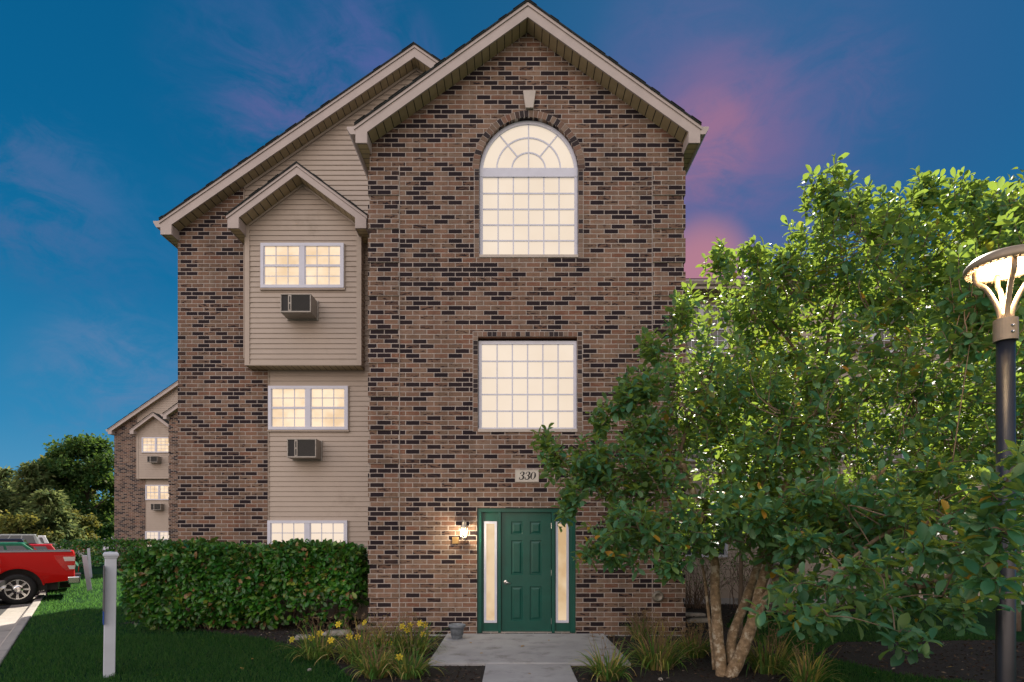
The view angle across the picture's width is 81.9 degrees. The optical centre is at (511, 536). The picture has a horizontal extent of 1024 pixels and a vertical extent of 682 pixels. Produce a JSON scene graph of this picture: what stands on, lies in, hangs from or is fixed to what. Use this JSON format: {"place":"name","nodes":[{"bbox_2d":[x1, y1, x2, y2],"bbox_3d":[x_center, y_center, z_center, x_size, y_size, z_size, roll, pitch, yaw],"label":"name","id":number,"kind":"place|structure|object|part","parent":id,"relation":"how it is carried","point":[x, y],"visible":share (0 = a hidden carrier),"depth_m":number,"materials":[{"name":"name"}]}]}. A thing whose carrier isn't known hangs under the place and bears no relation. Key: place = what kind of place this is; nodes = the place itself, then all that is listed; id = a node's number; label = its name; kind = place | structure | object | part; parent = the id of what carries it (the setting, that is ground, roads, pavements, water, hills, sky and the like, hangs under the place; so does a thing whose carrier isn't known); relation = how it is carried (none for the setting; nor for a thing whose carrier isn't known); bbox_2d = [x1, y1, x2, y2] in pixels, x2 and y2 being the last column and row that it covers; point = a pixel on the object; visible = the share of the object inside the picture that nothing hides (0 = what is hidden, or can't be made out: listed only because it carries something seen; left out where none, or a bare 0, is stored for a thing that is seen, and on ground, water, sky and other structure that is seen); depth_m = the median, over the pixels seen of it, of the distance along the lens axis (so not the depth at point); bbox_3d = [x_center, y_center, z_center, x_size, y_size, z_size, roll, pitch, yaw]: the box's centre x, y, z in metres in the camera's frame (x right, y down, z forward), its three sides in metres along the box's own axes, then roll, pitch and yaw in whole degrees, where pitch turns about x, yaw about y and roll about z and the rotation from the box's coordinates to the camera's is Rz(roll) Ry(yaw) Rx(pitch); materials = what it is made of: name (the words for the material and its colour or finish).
{"place":"outdoors","nodes":[
{"label":"outdoors","id":0,"kind":"place"},
{"bbox_2d":[0,598,11,615],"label":"parking lot","id":1,"kind":"structure","parent":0,"point":[3,608],"depth_m":15.01,"materials":[{"name":"concrete"}]},
{"bbox_2d":[0,580,5,590],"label":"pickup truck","id":2,"kind":"object","parent":1,"relation":"on","point":[2,584],"visible":1,"depth_m":13.92,"materials":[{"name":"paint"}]},
{"bbox_2d":[0,487,16,530],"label":"pine tree","id":3,"kind":"object","parent":1,"relation":"on","point":[3,500],"visible":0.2,"depth_m":46.47,"materials":[{"name":"green plant"}]},
{"bbox_2d":[0,466,19,505],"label":"pine tree","id":4,"kind":"object","parent":1,"relation":"on","point":[6,472],"visible":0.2,"depth_m":51.60,"materials":[{"name":"green plant"}]},
{"bbox_2d":[0,539,27,542],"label":"parked car","id":5,"kind":"object","parent":1,"relation":"on","point":[13,540],"visible":0.02,"depth_m":21.95,"materials":[{"name":"paint"}]},
{"bbox_2d":[0,509,63,542],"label":"bush","id":6,"kind":"object","parent":1,"relation":"on","point":[26,520],"visible":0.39,"depth_m":41.33,"materials":[{"name":"green plant"}]},
{"bbox_2d":[0,460,65,530],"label":"pine tree","id":7,"kind":"object","parent":1,"relation":"on","point":[32,478],"visible":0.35,"depth_m":47.33,"materials":[{"name":"green plant"}]},
{"bbox_2d":[0,542,78,594],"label":"parked car","id":8,"kind":"object","parent":1,"relation":"on","point":[17,546],"visible":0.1,"depth_m":17.72,"materials":[{"name":"paint"}]},
{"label":"side window","id":9,"kind":"part","parent":8,"relation":"part of","materials":[{"name":"grey glass"}]},
{"bbox_2d":[0,549,80,604],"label":"pickup truck","id":10,"kind":"object","parent":1,"relation":"on","point":[26,575],"visible":0.99,"depth_m":15.54,"materials":[{"name":"paint"}]},
{"bbox_2d":[0,534,86,559],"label":"pickup truck","id":11,"kind":"object","parent":1,"relation":"on","point":[31,538],"visible":0.02,"depth_m":34.73,"materials":[{"name":"paint"}]},
{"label":"side window","id":12,"kind":"part","parent":11,"relation":"part of","materials":[{"name":"grey glass"}]},
{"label":"side window","id":13,"kind":"part","parent":11,"relation":"part of","materials":[{"name":"grey glass"}]},
{"bbox_2d":[30,544,57,549],"bbox_3d":[-17.772,1.010,19.645,4.712,1.520,1.822,0,0,-36],"label":"parked car","id":14,"kind":"object","parent":1,"relation":"on","point":[44,546],"depth_m":20.10,"materials":[{"name":"paint"}]},
{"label":"side window","id":15,"kind":"part","parent":14,"relation":"part of","materials":[{"name":"grey glass"}]},
{"bbox_2d":[38,536,49,542],"bbox_3d":[-32.202,0.840,37.208,5.212,1.860,1.822,0,0,-36],"label":"parked car","id":16,"kind":"object","parent":1,"relation":"on","point":[43,539],"visible":0.02,"depth_m":37.87,"materials":[{"name":"paint"}]},
{"bbox_2d":[14,488,96,556],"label":"pine tree","id":17,"kind":"object","parent":1,"relation":"on","point":[49,505],"visible":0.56,"depth_m":43.49,"materials":[{"name":"green plant"}]},
{"bbox_2d":[37,454,98,508],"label":"maple tree","id":18,"kind":"object","parent":1,"relation":"on","point":[42,456],"visible":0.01,"depth_m":61.03,"materials":[{"name":"green plant"}]},
{"bbox_2d":[0,550,1023,681],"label":"lawn","id":19,"kind":"structure","parent":0,"point":[988,623],"depth_m":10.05,"materials":[{"name":"green plant"}]},
{"bbox_2d":[27,430,113,553],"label":"maple tree","id":20,"kind":"object","parent":19,"relation":"on","point":[78,464],"visible":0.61,"depth_m":50.47,"materials":[{"name":"green plant"}]},
{"bbox_2d":[60,506,102,550],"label":"tree","id":21,"kind":"object","parent":19,"relation":"on","point":[87,520],"visible":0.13,"depth_m":46.55,"materials":[{"name":"green plant"}]},
{"bbox_2d":[82,555,91,590],"bbox_3d":[-13.253,1.179,18.404,0.130,1.210,0.130,-9,5,-36],"label":"sign post","id":22,"kind":"object","parent":19,"relation":"on","point":[86,571],"visible":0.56,"depth_m":18.35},
{"bbox_2d":[87,548,91,577],"bbox_3d":[-17.245,1.121,24.091,0.100,1.320,0.100,-5,3,-36],"label":"sign post","id":23,"kind":"object","parent":19,"relation":"on","point":[89,560],"visible":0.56,"depth_m":24.04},
{"bbox_2d":[51,536,167,567],"bbox_3d":[-21.929,0.829,32.428,5.869,1.731,2.418,0,0,0],"label":"hedge","id":24,"kind":"object","parent":19,"relation":"on","point":[72,544],"visible":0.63,"depth_m":31.57,"materials":[{"name":"green plant"}]},
{"bbox_2d":[103,551,118,676],"bbox_3d":[-4.839,0.977,7.098,0.156,1.605,0.280,1,-1,-36],"label":"sign post","id":25,"kind":"object","parent":19,"relation":"on","point":[109,598],"visible":1,"depth_m":7.05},
{"bbox_2d":[105,380,177,565],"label":"apartment building","id":26,"kind":"structure","parent":19,"relation":"on","point":[142,432],"depth_m":34.66,"materials":[{"name":"brown brick"}]},
{"bbox_2d":[147,456,161,462],"bbox_3d":[-20.740,-4.482,34.209,0.622,0.392,0.421,0,0,0],"label":"air conditioner","id":27,"kind":"object","parent":26,"relation":"attached to","point":[154,459],"visible":1,"depth_m":34.02,"materials":[{"name":"beige metal"}]},
{"bbox_2d":[141,437,168,452],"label":"window","id":28,"kind":"structure","parent":26,"relation":"in","point":[149,444],"depth_m":34.37,"materials":[{"name":"glass"}]},
{"bbox_2d":[145,485,168,500],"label":"window","id":29,"kind":"structure","parent":26,"relation":"in","point":[152,492],"depth_m":34.68,"materials":[{"name":"glass"}]},
{"bbox_2d":[145,531,168,546],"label":"window","id":30,"kind":"structure","parent":26,"relation":"in","point":[157,535],"depth_m":34.68,"materials":[{"name":"beige glass"}]},
{"bbox_2d":[151,504,163,510],"bbox_3d":[-20.755,-1.753,34.539,0.612,0.410,0.361,0,0,0],"label":"air conditioner","id":31,"kind":"object","parent":26,"relation":"attached to","point":[157,507],"visible":1,"depth_m":34.38,"materials":[{"name":"beige metal"}]},
{"bbox_2d":[119,619,484,681],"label":"planting bed soil","id":32,"kind":"structure","parent":19,"relation":"on","point":[433,673],"depth_m":8.26,"materials":[{"name":"brown soil"}]},
{"bbox_2d":[117,537,369,631],"bbox_3d":[-4.736,0.861,10.942,4.561,1.735,1.772,0,0,0],"label":"hedge","id":33,"kind":"object","parent":32,"relation":"on","point":[165,584],"visible":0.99,"depth_m":10.36,"materials":[{"name":"green plant"}]},
{"bbox_2d":[294,634,310,639],"bbox_3d":[-3.413,1.645,9.676,0.302,0.086,0.212,0,0,0],"label":"flat stone","id":34,"kind":"object","parent":32,"relation":"on","point":[296,636],"visible":0.33,"depth_m":9.61,"materials":[{"name":"grey stone"}]},
{"bbox_2d":[275,613,354,660],"bbox_3d":[-2.759,1.375,8.173,1.170,0.616,1.174,0,0,0],"label":"daylily","id":35,"kind":"object","parent":32,"relation":"on","point":[309,652],"visible":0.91,"depth_m":8.02,"materials":[{"name":"green plant"}]},
{"bbox_2d":[323,629,353,635],"bbox_3d":[-2.991,1.643,10.108,0.556,0.095,0.237,0,0,-14],"label":"flat stone","id":36,"kind":"object","parent":32,"relation":"on","point":[334,632],"visible":0.42,"depth_m":10.03,"materials":[{"name":"grey stone"}]},
{"bbox_2d":[314,611,398,665],"bbox_3d":[-2.078,1.335,7.892,1.195,0.697,1.292,0,0,33],"label":"daylily","id":37,"kind":"object","parent":32,"relation":"on","point":[353,647],"visible":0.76,"depth_m":7.82,"materials":[{"name":"green plant"}]},
{"bbox_2d":[355,623,367,629],"bbox_3d":[-2.691,1.637,10.737,0.331,0.114,0.263,0,0,0],"label":"flat stone","id":38,"kind":"object","parent":32,"relation":"on","point":[358,626],"visible":0.26,"depth_m":10.64,"materials":[{"name":"grey stone"}]},
{"bbox_2d":[333,635,409,681],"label":"daylily","id":39,"kind":"object","parent":32,"relation":"on","point":[369,667],"visible":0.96,"depth_m":7.00,"materials":[{"name":"green plant"}]},
{"bbox_2d":[362,611,430,657],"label":"daylily","id":40,"kind":"object","parent":32,"relation":"on","point":[390,639],"visible":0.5,"depth_m":8.18,"materials":[{"name":"green plant"}]},
{"bbox_2d":[375,632,451,679],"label":"daylily","id":41,"kind":"object","parent":32,"relation":"on","point":[410,670],"visible":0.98,"depth_m":6.95,"materials":[{"name":"green plant"}]},
{"bbox_2d":[380,611,451,655],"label":"daylily","id":42,"kind":"object","parent":32,"relation":"on","point":[419,642],"visible":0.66,"depth_m":8.32,"materials":[{"name":"green plant"}]},
{"bbox_2d":[130,603,1023,681],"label":"mulch","id":43,"kind":"object","parent":19,"relation":"on","point":[635,675],"visible":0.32,"depth_m":8.16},
{"bbox_2d":[153,0,1023,635],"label":"apartment building","id":44,"kind":"structure","parent":19,"relation":"on","point":[475,246],"depth_m":10.00,"materials":[{"name":"brick"}]},
{"bbox_2d":[280,294,318,320],"bbox_3d":[-4.140,-4.482,11.509,0.622,0.392,0.421,0,0,0],"label":"air conditioner","id":45,"kind":"object","parent":44,"relation":"attached to","point":[299,307],"visible":1,"depth_m":11.32,"materials":[{"name":"beige metal"}]},
{"bbox_2d":[260,243,345,289],"bbox_3d":[-4.145,-5.347,11.679,1.687,0.919,0.082,0,0,0],"label":"window","id":46,"kind":"structure","parent":44,"relation":"in","point":[283,266],"depth_m":11.68,"materials":[{"name":"glass"}]},
{"bbox_2d":[287,439,322,460],"bbox_3d":[-4.155,-1.753,11.839,0.612,0.410,0.361,0,0,0],"label":"air conditioner","id":47,"kind":"object","parent":44,"relation":"attached to","point":[304,449],"visible":1,"depth_m":11.68,"materials":[{"name":"beige metal"}]},
{"bbox_2d":[267,520,348,543],"bbox_3d":[-4.146,0.153,11.979,1.661,0.974,0.082,0,0,0],"label":"window","id":48,"kind":"structure","parent":44,"relation":"in","point":[336,530],"depth_m":11.98,"materials":[{"name":"beige glass"}]},
{"bbox_2d":[267,386,349,431],"bbox_3d":[-4.132,-2.600,11.979,1.658,0.922,0.082,0,0,0],"label":"window","id":49,"kind":"structure","parent":44,"relation":"in","point":[290,408],"depth_m":11.98,"materials":[{"name":"glass"}]},
{"bbox_2d":[460,520,467,539],"bbox_3d":[-0.809,-0.124,9.904,0.144,0.338,0.212,0,0,0],"label":"wall lantern","id":50,"kind":"object","parent":44,"relation":"attached to","point":[463,527],"depth_m":9.85,"materials":[{"name":"glass"}]},
{"bbox_2d":[502,512,551,630],"bbox_3d":[0.256,0.594,10.064,0.868,2.034,0.132,0,0,0],"label":"door","id":51,"kind":"structure","parent":44,"relation":"in","point":[526,536],"depth_m":10.08,"materials":[{"name":"green paint"}]},
{"bbox_2d":[478,337,576,431],"bbox_3d":[0.265,-2.587,10.060,1.684,1.615,0.150,0,0,0],"label":"window","id":52,"kind":"structure","parent":44,"relation":"in","point":[524,386],"depth_m":10.12,"materials":[{"name":"glass"}]},
{"bbox_2d":[479,121,577,257],"bbox_3d":[0.284,-5.926,10.059,1.674,2.377,0.153,0,0,0],"label":"arched window","id":53,"kind":"structure","parent":44,"relation":"in","point":[529,170],"depth_m":10.12,"materials":[{"name":"glass"}]},
{"bbox_2d":[686,414,717,461],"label":"window","id":54,"kind":"structure","parent":44,"relation":"in","point":[694,455],"depth_m":14.65,"materials":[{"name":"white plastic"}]},
{"bbox_2d":[685,305,727,354],"bbox_3d":[4.695,-5.150,14.679,1.367,1.232,0.082,0,0,0],"label":"window","id":55,"kind":"structure","parent":44,"relation":"in","point":[718,340],"depth_m":14.68,"materials":[{"name":"glass"}]},
{"bbox_2d":[686,518,727,558],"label":"window","id":56,"kind":"structure","parent":44,"relation":"in","point":[725,552],"depth_m":14.65,"materials":[{"name":"plastic"}]},
{"bbox_2d":[772,562,797,579],"bbox_3d":[6.728,0.849,14.534,0.498,0.435,0.371,0,0,0],"label":"air conditioner","id":57,"kind":"object","parent":44,"relation":"attached to","point":[778,563],"visible":0.07,"depth_m":14.42,"materials":[{"name":"grey metal"}]},
{"bbox_2d":[840,413,903,461],"bbox_3d":[8.981,-2.464,14.679,1.620,1.217,0.082,0,0,0],"label":"window","id":58,"kind":"structure","parent":44,"relation":"in","point":[899,455],"depth_m":14.68,"materials":[{"name":"white plastic"}]},
{"bbox_2d":[840,307,905,354],"bbox_3d":[8.981,-5.150,14.679,1.620,1.232,0.082,0,0,0],"label":"window","id":59,"kind":"structure","parent":44,"relation":"in","point":[885,335],"depth_m":14.68,"materials":[{"name":"white plastic"}]},
{"bbox_2d":[571,604,901,681],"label":"planting bed soil","id":60,"kind":"structure","parent":19,"relation":"on","point":[692,676],"depth_m":7.45,"materials":[{"name":"brown soil"}]},
{"bbox_2d":[570,631,644,681],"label":"daylily","id":61,"kind":"object","parent":60,"relation":"on","point":[610,671],"visible":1,"depth_m":6.90,"materials":[{"name":"green plant"}]},
{"bbox_2d":[620,607,666,641],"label":"daylily","id":62,"kind":"object","parent":60,"relation":"on","point":[636,622],"visible":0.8,"depth_m":9.62,"materials":[{"name":"green plant"}]},
{"bbox_2d":[610,612,708,676],"bbox_3d":[1.839,1.320,7.527,1.405,0.724,1.184,0,0,-34],"label":"daylily","id":63,"kind":"object","parent":60,"relation":"on","point":[661,658],"visible":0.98,"depth_m":7.46,"materials":[{"name":"green plant"}]},
{"bbox_2d":[669,620,710,658],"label":"daylily","id":64,"kind":"object","parent":60,"relation":"on","point":[699,651],"visible":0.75,"depth_m":8.15,"materials":[{"name":"green plant"}]},
{"bbox_2d":[686,612,705,616],"bbox_3d":[3.782,1.648,12.542,0.662,0.076,0.278,0,0,11],"label":"flat stone","id":65,"kind":"object","parent":60,"relation":"on","point":[691,614],"visible":0.67,"depth_m":12.44,"materials":[{"name":"grey stone"}]},
{"bbox_2d":[686,618,707,622],"bbox_3d":[3.718,1.643,11.612,0.624,0.095,0.221,0,0,-3],"label":"flat stone","id":66,"kind":"object","parent":60,"relation":"on","point":[698,620],"visible":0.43,"depth_m":11.53,"materials":[{"name":"grey stone"}]},
{"bbox_2d":[684,553,738,608],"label":"shrub","id":67,"kind":"object","parent":60,"relation":"on","point":[697,603],"visible":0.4,"depth_m":13.85,"materials":[{"name":"plant"}]},
{"bbox_2d":[667,357,793,637],"bbox_3d":[3.742,-0.619,9.611,2.243,4.798,2.126,0,0,0],"label":"garden tree","id":68,"kind":"object","parent":60,"relation":"on","point":[777,480],"visible":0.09,"depth_m":9.66,"materials":[{"name":"green plant"}]},
{"bbox_2d":[719,548,811,609],"bbox_3d":[5.706,0.905,13.808,2.950,1.561,1.779,0,0,-20],"label":"shrub","id":69,"kind":"object","parent":60,"relation":"on","point":[746,569],"visible":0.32,"depth_m":13.90,"materials":[{"name":"plant"}]},
{"bbox_2d":[529,152,1023,677],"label":"magnolia tree","id":70,"kind":"object","parent":60,"relation":"on","point":[861,530],"visible":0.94,"depth_m":6.74,"materials":[{"name":"green plant"}]},
{"bbox_2d":[726,616,827,677],"bbox_3d":[3.171,1.333,7.317,1.300,0.698,1.208,0,0,-18],"label":"daylily","id":71,"kind":"object","parent":60,"relation":"on","point":[763,660],"visible":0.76,"depth_m":7.22,"materials":[{"name":"green plant"}]},
{"bbox_2d":[759,635,848,681],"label":"daylily","id":72,"kind":"object","parent":60,"relation":"on","point":[805,673],"visible":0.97,"depth_m":6.61,"materials":[{"name":"green plant"}]},
{"bbox_2d":[822,551,938,610],"bbox_3d":[8.514,0.857,13.684,2.296,1.656,2.236,0,0,0],"label":"shrub","id":73,"kind":"object","parent":60,"relation":"on","point":[867,583],"visible":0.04,"depth_m":13.77,"materials":[{"name":"green plant"}]},
{"bbox_2d":[703,331,888,622],"bbox_3d":[5.411,-1.124,11.574,3.618,5.816,2.779,0,0,0],"label":"garden tree","id":74,"kind":"object","parent":19,"relation":"on","point":[794,357],"visible":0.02,"depth_m":11.34,"materials":[{"name":"green plant"}]},
{"bbox_2d":[815,640,1023,681],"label":"planting bed soil","id":75,"kind":"structure","parent":19,"relation":"on","point":[907,668],"depth_m":8.13,"materials":[{"name":"brown soil"}]},
{"bbox_2d":[865,167,1023,630],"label":"garden tree","id":76,"kind":"object","parent":19,"relation":"on","point":[984,242],"visible":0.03,"depth_m":10.51,"materials":[{"name":"green plant"}]},
{"bbox_2d":[963,244,1023,681],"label":"lamp post","id":77,"kind":"object","parent":19,"relation":"on","point":[997,266],"visible":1,"depth_m":4.26,"materials":[{"name":"metal"}]},
{"bbox_2d":[0,0,1023,500],"label":"sky","id":78,"kind":"structure","parent":0,"point":[114,113],"materials":[{"name":"blue"}]},
{"bbox_2d":[482,664,577,681],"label":"path","id":79,"kind":"structure","parent":0,"point":[520,672],"depth_m":7.11,"materials":[{"name":"concrete"}]},
{"label":"ground","id":80,"kind":"structure","parent":0,"visible":0},
{"bbox_2d":[0,592,45,664],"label":"kerb","id":81,"kind":"structure","parent":80,"relation":"on","point":[14,619],"depth_m":11.98,"materials":[{"name":"concrete"}]},
{"bbox_2d":[428,634,630,665],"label":"porch slab","id":82,"kind":"structure","parent":80,"relation":"on","point":[482,649],"depth_m":8.57,"materials":[{"name":"concrete"}]},
{"bbox_2d":[448,623,465,638],"bbox_3d":[-0.886,1.521,9.500,0.276,0.228,0.276,0,0,0],"label":"flower pot","id":83,"kind":"object","parent":82,"relation":"on","point":[456,630],"visible":0.99,"depth_m":9.42,"materials":[{"name":"plastic"}]}
]}

